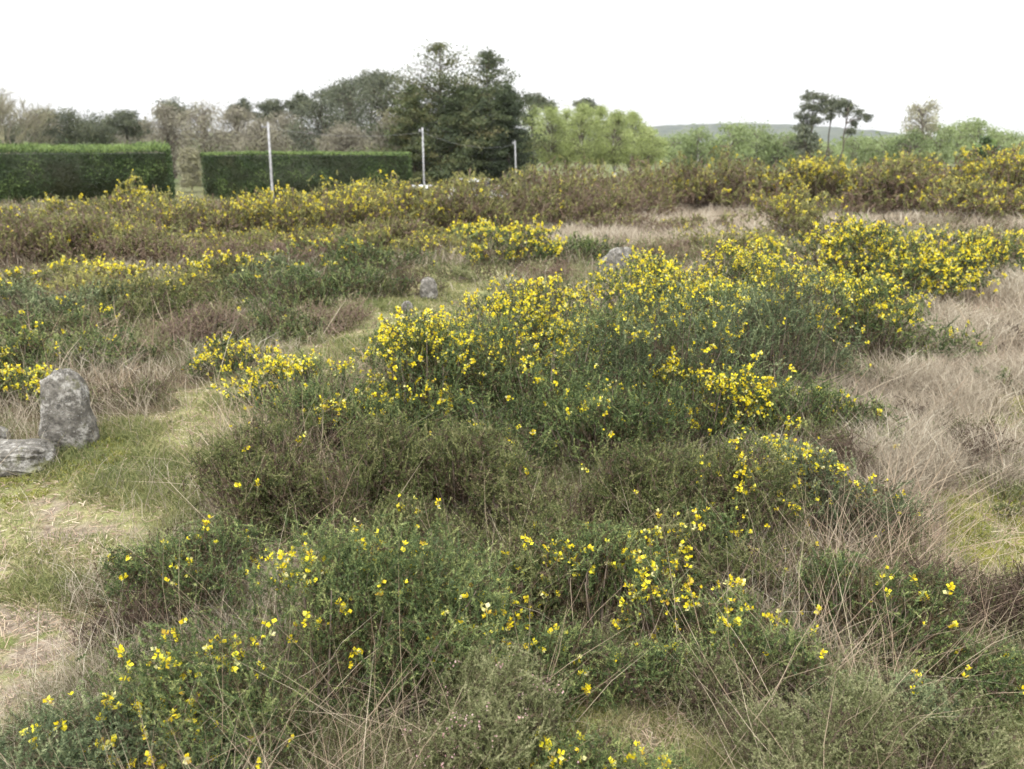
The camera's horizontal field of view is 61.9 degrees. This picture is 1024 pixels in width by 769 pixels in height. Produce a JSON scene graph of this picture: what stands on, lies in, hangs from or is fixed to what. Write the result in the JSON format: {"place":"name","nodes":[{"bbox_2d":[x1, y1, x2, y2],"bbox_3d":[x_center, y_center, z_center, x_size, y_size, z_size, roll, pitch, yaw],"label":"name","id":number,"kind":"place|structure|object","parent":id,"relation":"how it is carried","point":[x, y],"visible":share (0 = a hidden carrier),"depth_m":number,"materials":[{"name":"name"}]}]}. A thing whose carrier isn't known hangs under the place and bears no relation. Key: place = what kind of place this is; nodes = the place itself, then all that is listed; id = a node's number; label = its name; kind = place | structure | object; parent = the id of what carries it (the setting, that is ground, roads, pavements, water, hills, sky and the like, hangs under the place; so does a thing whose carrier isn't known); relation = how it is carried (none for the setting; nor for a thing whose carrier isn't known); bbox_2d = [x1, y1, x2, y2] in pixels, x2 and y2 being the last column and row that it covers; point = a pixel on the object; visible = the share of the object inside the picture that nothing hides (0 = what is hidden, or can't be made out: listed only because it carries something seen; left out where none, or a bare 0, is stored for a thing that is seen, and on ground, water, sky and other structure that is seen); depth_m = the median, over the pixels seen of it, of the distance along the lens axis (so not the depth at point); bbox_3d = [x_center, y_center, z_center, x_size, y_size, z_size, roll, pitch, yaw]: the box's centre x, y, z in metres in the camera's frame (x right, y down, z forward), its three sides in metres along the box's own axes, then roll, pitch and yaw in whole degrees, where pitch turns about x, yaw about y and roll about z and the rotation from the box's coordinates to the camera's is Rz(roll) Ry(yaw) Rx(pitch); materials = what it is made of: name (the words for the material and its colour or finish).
{"place":"outdoors","nodes":[
{"label":"outdoors","id":0,"kind":"place"},
{"bbox_2d":[0,194,1023,768],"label":"dry grass","id":1,"kind":"structure","parent":0,"point":[922,384],"depth_m":5.16,"materials":[{"name":"beige plant"}]},
{"bbox_2d":[0,146,1023,768],"bbox_3d":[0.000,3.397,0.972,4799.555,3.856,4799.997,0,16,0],"label":"ground","id":2,"kind":"structure","parent":0,"point":[74,508],"depth_m":3.86,"materials":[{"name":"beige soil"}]},
{"bbox_2d":[0,438,58,476],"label":"stone slab","id":3,"kind":"structure","parent":2,"relation":"on","point":[33,454],"depth_m":4.38,"materials":[{"name":"stone"}]},
{"bbox_2d":[0,81,65,153],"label":"bare tree","id":4,"kind":"object","parent":2,"relation":"on","point":[31,121],"visible":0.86,"depth_m":58.10,"materials":[{"name":"grey plant"}]},
{"bbox_2d":[0,317,71,377],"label":"gorse bush","id":5,"kind":"object","parent":2,"relation":"on","point":[36,343],"visible":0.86,"depth_m":6.12,"materials":[{"name":"green plant"}]},
{"bbox_2d":[0,196,108,261],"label":"gorse bush","id":6,"kind":"object","parent":2,"relation":"on","point":[22,218],"visible":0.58,"depth_m":12.59,"materials":[{"name":"green plant"}]},
{"bbox_2d":[38,368,99,451],"bbox_3d":[-2.473,0.165,4.719,0.295,0.527,0.159,0,16,0],"label":"standing stone","id":7,"kind":"object","parent":2,"relation":"on","point":[64,400],"visible":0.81,"depth_m":4.66,"materials":[{"name":"stone"}]},
{"bbox_2d":[0,273,144,320],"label":"gorse bush","id":8,"kind":"object","parent":2,"relation":"on","point":[24,292],"visible":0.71,"depth_m":8.12,"materials":[{"name":"green plant"}]},
{"bbox_2d":[0,137,176,204],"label":"clipped hedge","id":9,"kind":"object","parent":2,"relation":"on","point":[76,171],"visible":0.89,"depth_m":27.80,"materials":[{"name":"green plant"}]},
{"bbox_2d":[1,210,176,262],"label":"gorse bush","id":10,"kind":"object","parent":2,"relation":"on","point":[96,222],"visible":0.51,"depth_m":12.63,"materials":[{"name":"green plant"}]},
{"bbox_2d":[23,169,191,226],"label":"gorse bush","id":11,"kind":"object","parent":2,"relation":"on","point":[50,205],"visible":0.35,"depth_m":18.17,"materials":[{"name":"yellow plant"}]},
{"bbox_2d":[45,318,184,372],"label":"gorse bush","id":12,"kind":"object","parent":2,"relation":"on","point":[89,344],"visible":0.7,"depth_m":6.52,"materials":[{"name":"green plant"}]},
{"bbox_2d":[0,675,293,768],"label":"gorse bush","id":13,"kind":"object","parent":2,"relation":"on","point":[116,729],"visible":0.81,"depth_m":2.20,"materials":[{"name":"green plant"}]},
{"bbox_2d":[59,579,243,660],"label":"heather bush","id":14,"kind":"object","parent":2,"relation":"on","point":[141,598],"visible":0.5,"depth_m":2.87,"materials":[{"name":"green plant"}]},
{"bbox_2d":[68,267,247,321],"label":"gorse bush","id":15,"kind":"object","parent":2,"relation":"on","point":[146,299],"visible":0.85,"depth_m":8.27,"materials":[{"name":"green plant"}]},
{"bbox_2d":[78,221,259,268],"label":"gorse bush","id":16,"kind":"object","parent":2,"relation":"on","point":[134,242],"visible":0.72,"depth_m":11.70,"materials":[{"name":"green plant"}]},
{"bbox_2d":[72,185,271,239],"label":"gorse bush","id":17,"kind":"object","parent":2,"relation":"on","point":[216,217],"visible":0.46,"depth_m":14.49,"materials":[{"name":"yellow plant"}]},
{"bbox_2d":[107,293,257,365],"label":"heather bush","id":18,"kind":"object","parent":2,"relation":"on","point":[210,318],"visible":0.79,"depth_m":7.13,"materials":[{"name":"brown plant"}]},
{"bbox_2d":[85,510,284,636],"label":"gorse bush","id":19,"kind":"object","parent":2,"relation":"on","point":[136,564],"visible":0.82,"depth_m":3.00,"materials":[{"name":"green plant"}]},
{"bbox_2d":[166,94,241,180],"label":"tree","id":20,"kind":"object","parent":2,"relation":"on","point":[204,124],"visible":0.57,"depth_m":66.64,"materials":[{"name":"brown plant"}]},
{"bbox_2d":[177,332,279,382],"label":"gorse bush","id":21,"kind":"object","parent":2,"relation":"on","point":[229,360],"visible":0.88,"depth_m":6.33,"materials":[{"name":"yellow plant"}]},
{"bbox_2d":[183,180,337,237],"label":"gorse bush","id":22,"kind":"object","parent":2,"relation":"on","point":[273,209],"visible":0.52,"depth_m":14.75,"materials":[{"name":"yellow plant"}]},
{"bbox_2d":[173,402,356,540],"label":"gorse bush","id":23,"kind":"object","parent":2,"relation":"on","point":[246,452],"visible":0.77,"depth_m":3.79,"materials":[{"name":"green plant"}]},
{"bbox_2d":[194,286,337,343],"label":"gorse bush","id":24,"kind":"object","parent":2,"relation":"on","point":[287,327],"visible":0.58,"depth_m":7.49,"materials":[{"name":"green plant"}]},
{"bbox_2d":[207,259,385,314],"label":"gorse bush","id":25,"kind":"object","parent":2,"relation":"on","point":[302,285],"visible":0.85,"depth_m":8.81,"materials":[{"name":"green plant"}]},
{"bbox_2d":[199,147,412,203],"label":"clipped hedge","id":26,"kind":"object","parent":2,"relation":"on","point":[223,175],"visible":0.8,"depth_m":41.52,"materials":[{"name":"green plant"}]},
{"bbox_2d":[226,392,393,464],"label":"gorse bush","id":27,"kind":"object","parent":2,"relation":"on","point":[320,424],"visible":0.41,"depth_m":4.52,"materials":[{"name":"green plant"}]},
{"bbox_2d":[67,507,555,768],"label":"gorse bush","id":28,"kind":"object","parent":2,"relation":"on","point":[345,570],"visible":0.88,"depth_m":2.49,"materials":[{"name":"green plant"}]},
{"bbox_2d":[206,344,420,431],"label":"gorse bush","id":29,"kind":"object","parent":2,"relation":"on","point":[280,365],"visible":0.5,"depth_m":5.13,"materials":[{"name":"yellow plant"}]},
{"bbox_2d":[257,291,379,336],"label":"heather bush","id":30,"kind":"object","parent":2,"relation":"on","point":[349,311],"visible":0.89,"depth_m":7.77,"materials":[{"name":"brown plant"}]},
{"bbox_2d":[276,92,366,155],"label":"tree","id":31,"kind":"object","parent":2,"relation":"on","point":[321,122],"visible":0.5,"depth_m":68.27,"materials":[{"name":"green plant"}]},
{"bbox_2d":[210,403,440,552],"bbox_3d":[-0.797,0.405,3.731,1.007,0.614,0.843,0,16,0],"label":"gorse bush","id":32,"kind":"object","parent":2,"relation":"on","point":[369,472],"visible":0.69,"depth_m":3.69,"materials":[{"name":"green plant"}]},
{"bbox_2d":[239,170,412,233],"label":"gorse bush","id":33,"kind":"object","parent":2,"relation":"on","point":[361,211],"visible":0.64,"depth_m":15.27,"materials":[{"name":"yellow plant"}]},
{"bbox_2d":[249,371,448,446],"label":"gorse bush","id":34,"kind":"object","parent":2,"relation":"on","point":[307,388],"visible":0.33,"depth_m":4.73,"materials":[{"name":"green plant"}]},
{"bbox_2d":[345,67,406,151],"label":"tree","id":35,"kind":"object","parent":2,"relation":"on","point":[381,102],"visible":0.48,"depth_m":69.48,"materials":[{"name":"green plant"}]},
{"bbox_2d":[319,231,438,276],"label":"gorse bush","id":36,"kind":"object","parent":2,"relation":"on","point":[376,256],"visible":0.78,"depth_m":11.37,"materials":[{"name":"green plant"}]},
{"bbox_2d":[312,170,468,232],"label":"gorse bush","id":37,"kind":"object","parent":2,"relation":"on","point":[405,186],"visible":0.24,"depth_m":16.51,"materials":[{"name":"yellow plant"}]},
{"bbox_2d":[315,490,496,577],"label":"gorse bush","id":38,"kind":"object","parent":2,"relation":"on","point":[404,509],"visible":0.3,"depth_m":3.35,"materials":[{"name":"green plant"}]},
{"bbox_2d":[332,380,484,467],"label":"gorse bush","id":39,"kind":"object","parent":2,"relation":"on","point":[369,403],"visible":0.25,"depth_m":4.50,"materials":[{"name":"green plant"}]},
{"bbox_2d":[382,83,448,184],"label":"conifer tree","id":40,"kind":"object","parent":2,"relation":"on","point":[401,128],"visible":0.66,"depth_m":56.91,"materials":[{"name":"green plant"}]},
{"bbox_2d":[350,39,513,185],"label":"conifer tree","id":41,"kind":"object","parent":2,"relation":"on","point":[436,48],"visible":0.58,"depth_m":57.62,"materials":[{"name":"green plant"}]},
{"bbox_2d":[345,302,551,442],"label":"gorse bush","id":42,"kind":"object","parent":2,"relation":"on","point":[421,340],"visible":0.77,"depth_m":4.88,"materials":[{"name":"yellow plant"}]},
{"bbox_2d":[380,167,521,236],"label":"gorse bush","id":43,"kind":"object","parent":2,"relation":"on","point":[487,205],"visible":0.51,"depth_m":16.83,"materials":[{"name":"green plant"}]},
{"bbox_2d":[352,402,563,539],"bbox_3d":[-0.253,0.411,3.785,0.977,0.546,0.948,0,16,0],"label":"gorse bush","id":44,"kind":"object","parent":2,"relation":"on","point":[445,482],"visible":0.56,"depth_m":3.79,"materials":[{"name":"green plant"}]},
{"bbox_2d":[411,81,526,184],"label":"conifer tree","id":45,"kind":"object","parent":2,"relation":"on","point":[461,93],"visible":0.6,"depth_m":57.13,"materials":[{"name":"green plant"}]},
{"bbox_2d":[394,627,578,768],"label":"heather bush","id":46,"kind":"object","parent":2,"relation":"on","point":[469,741],"visible":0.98,"depth_m":2.17,"materials":[{"name":"green plant"}]},
{"bbox_2d":[410,371,579,474],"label":"gorse bush","id":47,"kind":"object","parent":2,"relation":"on","point":[533,436],"visible":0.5,"depth_m":4.58,"materials":[{"name":"green plant"}]},
{"bbox_2d":[426,44,563,181],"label":"conifer tree","id":48,"kind":"object","parent":2,"relation":"on","point":[490,61],"visible":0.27,"depth_m":60.09,"materials":[{"name":"green plant"}]},
{"bbox_2d":[389,497,607,631],"bbox_3d":[-0.030,0.659,3.128,0.847,0.376,0.735,0,16,0],"label":"gorse bush","id":49,"kind":"object","parent":2,"relation":"on","point":[523,559],"visible":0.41,"depth_m":3.02,"materials":[{"name":"green plant"}]},
{"bbox_2d":[472,83,536,192],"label":"conifer tree","id":50,"kind":"object","parent":2,"relation":"on","point":[507,112],"visible":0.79,"depth_m":56.99,"materials":[{"name":"green plant"}]},
{"bbox_2d":[427,165,588,231],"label":"gorse bush","id":51,"kind":"object","parent":2,"relation":"on","point":[549,214],"visible":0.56,"depth_m":17.57,"materials":[{"name":"green plant"}]},
{"bbox_2d":[446,213,572,265],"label":"gorse bush","id":52,"kind":"object","parent":2,"relation":"on","point":[485,230],"visible":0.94,"depth_m":12.13,"materials":[{"name":"yellow plant"}]},
{"bbox_2d":[0,269,1021,766],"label":"grass tufts","id":53,"kind":"object","parent":2,"relation":"on","point":[62,535],"visible":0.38,"depth_m":3.69,"materials":[{"name":"green plant"}]},
{"bbox_2d":[0,279,1023,768],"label":"dry stalks","id":54,"kind":"object","parent":2,"relation":"on","point":[836,547],"visible":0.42,"depth_m":2.81,"materials":[{"name":"plant"}]},
{"bbox_2d":[0,394,1023,742],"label":"moss","id":55,"kind":"object","parent":2,"relation":"on","point":[974,536],"visible":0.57,"depth_m":3.78,"materials":[{"name":"green plant"}]},
{"bbox_2d":[0,194,1023,768],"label":"heath undergrowth","id":56,"kind":"object","parent":2,"relation":"on","point":[334,748],"visible":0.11,"depth_m":3.81,"materials":[{"name":"green plant"}]},
{"bbox_2d":[433,268,594,386],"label":"gorse bush","id":57,"kind":"object","parent":2,"relation":"on","point":[528,315],"visible":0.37,"depth_m":5.99,"materials":[{"name":"yellow plant"}]},
{"bbox_2d":[424,296,661,436],"bbox_3d":[0.165,-0.091,4.992,1.471,0.859,1.208,0,16,0],"label":"gorse bush","id":58,"kind":"object","parent":2,"relation":"on","point":[542,389],"visible":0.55,"depth_m":5.00,"materials":[{"name":"green plant"}]},
{"bbox_2d":[485,608,619,731],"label":"gorse bush","id":59,"kind":"object","parent":2,"relation":"on","point":[570,634],"visible":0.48,"depth_m":2.59,"materials":[{"name":"green plant"}]},
{"bbox_2d":[468,713,655,768],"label":"gorse bush","id":60,"kind":"object","parent":2,"relation":"on","point":[585,757],"visible":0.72,"depth_m":2.21,"materials":[{"name":"green plant"}]},
{"bbox_2d":[496,155,653,228],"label":"gorse bush","id":61,"kind":"object","parent":2,"relation":"on","point":[609,201],"visible":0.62,"depth_m":18.33,"materials":[{"name":"green plant"}]},
{"bbox_2d":[452,432,720,552],"bbox_3d":[0.340,0.445,3.632,1.214,0.516,0.720,0,16,0],"label":"gorse bush","id":62,"kind":"object","parent":2,"relation":"on","point":[604,491],"visible":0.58,"depth_m":3.60,"materials":[{"name":"green plant"}]},
{"bbox_2d":[523,356,698,474],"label":"gorse bush","id":63,"kind":"object","parent":2,"relation":"on","point":[616,424],"visible":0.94,"depth_m":4.32,"materials":[{"name":"green plant"}]},
{"bbox_2d":[509,508,723,646],"bbox_3d":[0.354,0.682,2.951,0.748,0.435,0.520,0,16,0],"label":"gorse bush","id":64,"kind":"object","parent":2,"relation":"on","point":[614,556],"visible":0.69,"depth_m":2.95,"materials":[{"name":"green plant"}]},
{"bbox_2d":[523,279,713,398],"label":"gorse bush","id":65,"kind":"object","parent":2,"relation":"on","point":[647,306],"visible":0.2,"depth_m":5.73,"materials":[{"name":"green plant"}]},
{"bbox_2d":[557,152,687,217],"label":"gorse bush","id":66,"kind":"object","parent":2,"relation":"on","point":[662,196],"visible":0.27,"depth_m":21.36,"materials":[{"name":"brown plant"}]},
{"bbox_2d":[539,501,724,606],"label":"gorse bush","id":67,"kind":"object","parent":2,"relation":"on","point":[678,544],"visible":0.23,"depth_m":3.09,"materials":[{"name":"green plant"}]},
{"bbox_2d":[566,627,702,718],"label":"gorse bush","id":68,"kind":"object","parent":2,"relation":"on","point":[672,664],"visible":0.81,"depth_m":2.58,"materials":[{"name":"green plant"}]},
{"bbox_2d":[560,238,743,347],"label":"gorse bush","id":69,"kind":"object","parent":2,"relation":"on","point":[651,268],"visible":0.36,"depth_m":7.24,"materials":[{"name":"yellow plant"}]},
{"bbox_2d":[548,260,791,441],"bbox_3d":[0.895,-0.232,5.168,1.463,1.076,1.072,0,16,0],"label":"gorse bush","id":70,"kind":"object","parent":2,"relation":"on","point":[645,357],"visible":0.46,"depth_m":4.94,"materials":[{"name":"green plant"}]},
{"bbox_2d":[603,539,745,653],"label":"gorse bush","id":71,"kind":"object","parent":2,"relation":"on","point":[644,583],"visible":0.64,"depth_m":2.80,"materials":[{"name":"green plant"}]},
{"bbox_2d":[635,346,789,460],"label":"gorse bush","id":72,"kind":"object","parent":2,"relation":"on","point":[734,388],"visible":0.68,"depth_m":4.68,"materials":[{"name":"green plant"}]},
{"bbox_2d":[610,421,822,555],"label":"gorse bush","id":73,"kind":"object","parent":2,"relation":"on","point":[752,477],"visible":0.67,"depth_m":3.46,"materials":[{"name":"green plant"}]},
{"bbox_2d":[631,267,810,378],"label":"gorse bush","id":74,"kind":"object","parent":2,"relation":"on","point":[723,286],"visible":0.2,"depth_m":6.19,"materials":[{"name":"green plant"}]},
{"bbox_2d":[672,486,776,603],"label":"gorse bush","id":75,"kind":"object","parent":2,"relation":"on","point":[721,528],"visible":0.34,"depth_m":3.28,"materials":[{"name":"green plant"}]},
{"bbox_2d":[649,142,815,211],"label":"gorse bush","id":76,"kind":"object","parent":2,"relation":"on","point":[735,172],"visible":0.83,"depth_m":23.90,"materials":[{"name":"green plant"}]},
{"bbox_2d":[644,237,835,342],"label":"gorse bush","id":77,"kind":"object","parent":2,"relation":"on","point":[744,266],"visible":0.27,"depth_m":7.42,"materials":[{"name":"yellow plant"}]},
{"bbox_2d":[649,625,841,719],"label":"heather bush","id":78,"kind":"object","parent":2,"relation":"on","point":[769,676],"visible":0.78,"depth_m":2.55,"materials":[{"name":"green plant"}]},
{"bbox_2d":[655,601,853,709],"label":"gorse bush","id":79,"kind":"object","parent":2,"relation":"on","point":[739,628],"visible":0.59,"depth_m":2.63,"materials":[{"name":"green plant"}]},
{"bbox_2d":[682,252,873,397],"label":"gorse bush","id":80,"kind":"object","parent":2,"relation":"on","point":[755,310],"visible":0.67,"depth_m":5.62,"materials":[{"name":"green plant"}]},
{"bbox_2d":[696,364,864,454],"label":"gorse bush","id":81,"kind":"object","parent":2,"relation":"on","point":[819,405],"visible":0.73,"depth_m":4.66,"materials":[{"name":"green plant"}]},
{"bbox_2d":[675,520,904,614],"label":"gorse bush","id":82,"kind":"object","parent":2,"relation":"on","point":[737,567],"visible":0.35,"depth_m":3.12,"materials":[{"name":"green plant"}]},
{"bbox_2d":[734,178,856,243],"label":"gorse bush","id":83,"kind":"object","parent":2,"relation":"on","point":[787,209],"visible":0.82,"depth_m":15.00,"materials":[{"name":"green plant"}]},
{"bbox_2d":[703,658,939,768],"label":"heather bush","id":84,"kind":"object","parent":2,"relation":"on","point":[812,745],"visible":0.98,"depth_m":2.21,"materials":[{"name":"green plant"}]},
{"bbox_2d":[748,138,895,209],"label":"gorse bush","id":85,"kind":"object","parent":2,"relation":"on","point":[833,172],"visible":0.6,"depth_m":23.61,"materials":[{"name":"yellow plant"}]},
{"bbox_2d":[748,429,946,548],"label":"gorse bush","id":86,"kind":"object","parent":2,"relation":"on","point":[818,465],"visible":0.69,"depth_m":3.67,"materials":[{"name":"green plant"}]},
{"bbox_2d":[727,212,1006,309],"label":"gorse bush","id":87,"kind":"object","parent":2,"relation":"on","point":[862,235],"visible":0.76,"depth_m":9.15,"materials":[{"name":"yellow plant"}]},
{"bbox_2d":[761,533,983,681],"bbox_3d":[1.235,0.709,2.894,0.508,0.430,0.692,-13,20,-37],"label":"gorse bush","id":88,"kind":"object","parent":2,"relation":"on","point":[909,605],"visible":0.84,"depth_m":2.85,"materials":[{"name":"green plant"}]},
{"bbox_2d":[779,656,1007,763],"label":"gorse bush","id":89,"kind":"object","parent":2,"relation":"on","point":[925,689],"visible":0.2,"depth_m":2.45,"materials":[{"name":"green plant"}]},
{"bbox_2d":[792,265,997,365],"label":"gorse bush","id":90,"kind":"object","parent":2,"relation":"on","point":[865,313],"visible":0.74,"depth_m":6.58,"materials":[{"name":"green plant"}]},
{"bbox_2d":[811,147,1021,216],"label":"gorse bush","id":91,"kind":"object","parent":2,"relation":"on","point":[909,181],"visible":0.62,"depth_m":22.43,"materials":[{"name":"green plant"}]},
{"bbox_2d":[836,223,1023,287],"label":"gorse bush","id":92,"kind":"object","parent":2,"relation":"on","point":[982,254],"visible":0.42,"depth_m":9.82,"materials":[{"name":"yellow plant"}]},
{"bbox_2d":[857,679,1023,768],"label":"heather bush","id":93,"kind":"object","parent":2,"relation":"on","point":[982,757],"visible":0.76,"depth_m":2.29,"materials":[{"name":"green plant"}]},
{"bbox_2d":[882,544,1009,638],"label":"heather bush","id":94,"kind":"object","parent":2,"relation":"on","point":[940,565],"visible":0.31,"depth_m":2.97,"materials":[{"name":"brown plant"}]},
{"bbox_2d":[910,141,1023,216],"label":"gorse bush","id":95,"kind":"object","parent":2,"relation":"on","point":[1014,164],"visible":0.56,"depth_m":21.59,"materials":[{"name":"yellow plant"}]},
{"bbox_2d":[911,175,1023,221],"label":"gorse bush","id":96,"kind":"object","parent":2,"relation":"on","point":[959,201],"visible":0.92,"depth_m":20.49,"materials":[{"name":"green plant"}]},
{"bbox_2d":[913,627,1023,728],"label":"gorse bush","id":97,"kind":"object","parent":2,"relation":"on","point":[1014,677],"visible":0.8,"depth_m":2.57,"materials":[{"name":"green plant"}]},
{"bbox_2d":[945,555,1023,635],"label":"heather bush","id":98,"kind":"object","parent":2,"relation":"on","point":[1016,579],"visible":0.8,"depth_m":2.96,"materials":[{"name":"brown plant"}]},
{"bbox_2d":[0,230,1023,768],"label":"turf grass","id":99,"kind":"structure","parent":0,"point":[178,498],"depth_m":4.13,"materials":[{"name":"green plant"}]},
{"bbox_2d":[0,0,1023,136],"label":"sky","id":100,"kind":"structure","parent":0,"point":[673,62],"materials":[{"name":"white"}]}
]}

